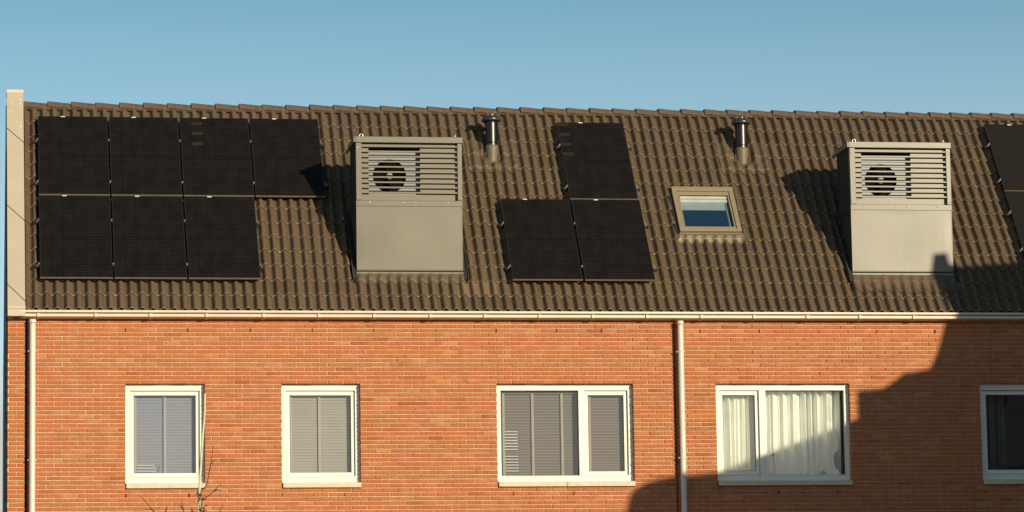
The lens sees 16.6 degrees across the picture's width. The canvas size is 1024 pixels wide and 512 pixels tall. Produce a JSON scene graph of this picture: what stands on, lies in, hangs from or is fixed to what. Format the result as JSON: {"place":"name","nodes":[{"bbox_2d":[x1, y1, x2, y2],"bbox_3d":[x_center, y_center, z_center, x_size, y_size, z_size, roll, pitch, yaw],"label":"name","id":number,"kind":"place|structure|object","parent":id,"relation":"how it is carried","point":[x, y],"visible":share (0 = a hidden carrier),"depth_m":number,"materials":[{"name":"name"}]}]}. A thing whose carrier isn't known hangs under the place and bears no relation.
{"place":"outdoors","nodes":[
{"label":"outdoors","id":0,"kind":"place"},
{"bbox_2d":[0,0,1023,511],"label":"sky","id":1,"kind":"structure","parent":0,"point":[879,56],"materials":[{"name":"blue"}]},
{"label":"ground","id":2,"kind":"structure","parent":0,"visible":0},
{"bbox_2d":[139,394,222,511],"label":"bare sapling","id":3,"kind":"object","parent":2,"relation":"on","point":[199,493],"visible":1,"depth_m":44.17,"materials":[{"name":"brown plant"}]},
{"bbox_2d":[3,89,1023,511],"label":"terraced house","id":4,"kind":"structure","parent":2,"relation":"on","point":[753,293],"depth_m":50.94,"materials":[{"name":"brick"}]},
{"bbox_2d":[33,116,109,195],"bbox_3d":[-6.516,-1.468,51.919,1.116,1.753,0.101,0,-47,-9],"label":"solar panel","id":5,"kind":"object","parent":4,"relation":"attached to","point":[73,157],"visible":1,"depth_m":51.88,"materials":[{"name":"glass"}]},
{"bbox_2d":[34,195,112,278],"bbox_3d":[-6.325,-0.263,50.630,1.116,1.753,0.101,0,-47,-9],"label":"solar panel","id":6,"kind":"object","parent":4,"relation":"attached to","point":[75,240],"visible":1,"depth_m":50.59,"materials":[{"name":"glass"}]},
{"bbox_2d":[108,117,181,195],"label":"solar panel","id":7,"kind":"object","parent":4,"relation":"attached to","point":[144,156],"visible":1,"depth_m":52.04,"materials":[{"name":"glass"}]},
{"bbox_2d":[111,196,186,279],"bbox_3d":[-5.257,-0.257,50.793,1.064,1.753,0.101,0,-47,-9],"label":"solar panel","id":8,"kind":"object","parent":4,"relation":"attached to","point":[148,237],"visible":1,"depth_m":50.75,"materials":[{"name":"glass"}]},
{"bbox_2d":[131,391,198,472],"bbox_3d":[-4.933,2.566,49.935,0.960,1.295,0.070,0,-8,-9],"label":"venetian blind","id":9,"kind":"object","parent":4,"relation":"attached to","point":[164,434],"visible":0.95,"depth_m":49.94,"materials":[{"name":"white plastic"}]},
{"bbox_2d":[125,384,204,488],"bbox_3d":[-4.921,2.559,49.786,1.126,1.484,0.218,0,-8,-9],"label":"window","id":10,"kind":"structure","parent":4,"relation":"in","point":[133,480],"depth_m":49.78,"materials":[{"name":"plastic"}]},
{"bbox_2d":[179,118,253,196],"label":"solar panel","id":11,"kind":"object","parent":4,"relation":"attached to","point":[216,156],"visible":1,"depth_m":52.20,"materials":[{"name":"glass"}]},
{"bbox_2d":[184,196,264,279],"bbox_3d":[-4.184,-0.252,50.956,1.126,1.753,0.101,0,-47,-9],"label":"solar panel","id":12,"kind":"object","parent":4,"relation":"attached to","point":[221,238],"visible":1,"depth_m":50.91,"materials":[{"name":"glass"}]},
{"bbox_2d":[249,118,328,197],"bbox_3d":[-3.332,-1.451,52.405,1.126,1.753,0.101,0,-47,-9],"label":"solar panel","id":13,"kind":"object","parent":4,"relation":"attached to","point":[287,158],"visible":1,"depth_m":52.35,"materials":[{"name":"glass"}]},
{"bbox_2d":[290,396,350,471],"bbox_3d":[-2.741,2.579,50.272,0.965,1.295,0.064,0,-8,-9],"label":"venetian blind","id":14,"kind":"object","parent":4,"relation":"attached to","point":[319,433],"visible":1,"depth_m":50.27,"materials":[{"name":"white plastic"}]},
{"bbox_2d":[281,384,360,487],"bbox_3d":[-2.729,2.571,50.120,1.128,1.484,0.218,0,-8,-9],"label":"window","id":15,"kind":"structure","parent":4,"relation":"in","point":[351,479],"depth_m":50.14,"materials":[{"name":"plastic"}]},
{"bbox_2d":[346,133,468,284],"bbox_3d":[-1.542,-0.630,51.377,1.682,2.236,0.961,0,-8,-9],"label":"heat pump housing","id":16,"kind":"object","parent":4,"relation":"attached to","point":[406,236],"visible":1,"depth_m":51.04,"materials":[{"name":"metal"}]},
{"bbox_2d":[368,152,419,200],"bbox_3d":[-1.759,-1.125,51.381,0.920,0.755,0.354,0,-8,-9],"label":"heat pump","id":17,"kind":"object","parent":16,"relation":"in","point":[393,174],"visible":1,"depth_m":51.26,"materials":[{"name":"white metal"}]},
{"bbox_2d":[465,114,517,172],"bbox_3d":[-0.308,-1.676,53.075,0.745,0.986,0.482,0,-8,-9],"label":"vent pipe","id":18,"kind":"object","parent":4,"relation":"attached to","point":[491,152],"visible":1,"depth_m":53.07,"materials":[{"name":"silver metal"}]},
{"bbox_2d":[501,392,577,475],"bbox_3d":[0.386,2.602,50.745,1.200,1.310,0.070,0,-8,-9],"label":"venetian blind","id":19,"kind":"object","parent":4,"relation":"attached to","point":[539,435],"visible":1,"depth_m":50.75,"materials":[{"name":"white plastic"}]},
{"bbox_2d":[498,199,582,280],"bbox_3d":[0.394,-0.227,51.654,1.116,1.753,0.101,0,-47,-9],"label":"solar panel","id":20,"kind":"object","parent":4,"relation":"attached to","point":[540,239],"visible":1,"depth_m":51.62,"materials":[{"name":"glass"}]},
{"bbox_2d":[496,384,635,486],"bbox_3d":[0.764,2.589,50.652,2.000,1.484,0.218,0,-8,-9],"label":"window","id":21,"kind":"structure","parent":4,"relation":"in","point":[585,478],"depth_m":50.70,"materials":[{"name":"plastic"}]},
{"bbox_2d":[555,122,639,199],"bbox_3d":[1.279,-1.420,53.100,1.178,1.753,0.101,0,-47,-9],"label":"solar panel","id":22,"kind":"object","parent":4,"relation":"attached to","point":[596,161],"visible":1,"depth_m":53.06,"materials":[{"name":"glass"}]},
{"bbox_2d":[588,396,623,470],"bbox_3d":[1.352,2.600,50.896,0.605,1.295,0.064,0,-8,-9],"label":"venetian blind","id":23,"kind":"object","parent":4,"relation":"attached to","point":[605,429],"visible":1,"depth_m":50.90,"materials":[{"name":"white plastic"}]},
{"bbox_2d":[571,199,656,281],"bbox_3d":[1.508,-0.222,51.824,1.132,1.753,0.101,0,-47,-9],"label":"solar panel","id":24,"kind":"object","parent":4,"relation":"attached to","point":[612,240],"visible":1,"depth_m":51.78,"materials":[{"name":"glass"}]},
{"bbox_2d":[667,186,744,243],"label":"roof window","id":25,"kind":"structure","parent":4,"relation":"in","point":[699,210],"depth_m":52.60,"materials":[{"name":"beige glass"}]},
{"bbox_2d":[722,396,754,470],"bbox_3d":[3.245,2.594,51.265,0.610,1.320,0.126,0,-8,-9],"label":"curtain","id":26,"kind":"object","parent":4,"relation":"hanging from","point":[738,431],"visible":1,"depth_m":51.27,"materials":[{"name":"white fabric"}]},
{"bbox_2d":[716,117,769,174],"bbox_3d":[3.515,-1.656,53.655,0.745,0.986,0.484,0,-8,-9],"label":"vent pipe","id":27,"kind":"object","parent":4,"relation":"attached to","point":[745,155],"visible":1,"depth_m":53.66,"materials":[{"name":"silver metal"}]},
{"bbox_2d":[715,384,852,485],"bbox_3d":[3.943,2.606,51.137,2.000,1.484,0.218,0,-8,-9],"label":"window","id":28,"kind":"structure","parent":4,"relation":"in","point":[757,477],"depth_m":51.11,"materials":[{"name":"plastic"}]},
{"bbox_2d":[765,391,842,474],"bbox_3d":[4.240,2.598,51.409,1.220,1.320,0.146,0,-8,-9],"label":"curtain","id":29,"kind":"object","parent":4,"relation":"hanging from","point":[803,432],"visible":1,"depth_m":51.41,"materials":[{"name":"white fabric"}]},
{"bbox_2d":[832,139,965,292],"bbox_3d":[5.770,-0.546,52.442,1.723,2.340,1.048,0,-8,-9],"label":"heat pump housing","id":30,"kind":"object","parent":4,"relation":"on","point":[907,241],"visible":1,"depth_m":52.16,"materials":[{"name":"metal"}]},
{"bbox_2d":[861,157,910,204],"bbox_3d":[5.523,-1.085,52.505,0.920,0.755,0.354,0,-8,-9],"label":"heat pump","id":31,"kind":"object","parent":30,"relation":"in","point":[882,174],"visible":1,"depth_m":52.38,"materials":[{"name":"white metal"}]},
{"bbox_2d":[986,396,1006,469],"bbox_3d":[7.072,2.612,51.838,0.410,1.320,0.145,0,-8,-9],"label":"curtain","id":32,"kind":"object","parent":4,"relation":"hanging from","point":[996,432],"visible":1,"depth_m":51.84,"materials":[{"name":"grey fabric"}]},
{"bbox_2d":[979,384,1023,484],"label":"window","id":33,"kind":"structure","parent":4,"relation":"in","point":[993,476],"depth_m":51.63,"materials":[{"name":"plastic"}]},
{"bbox_2d":[983,124,1023,191],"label":"solar panel","id":34,"kind":"object","parent":4,"relation":"attached to","point":[1005,145],"visible":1,"depth_m":54.26,"materials":[{"name":"glass"}]},
{"bbox_2d":[1004,191,1023,253],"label":"solar panel","id":35,"kind":"object","parent":4,"relation":"attached to","point":[1015,200],"visible":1,"depth_m":53.25,"materials":[{"name":"glass"}]}
]}

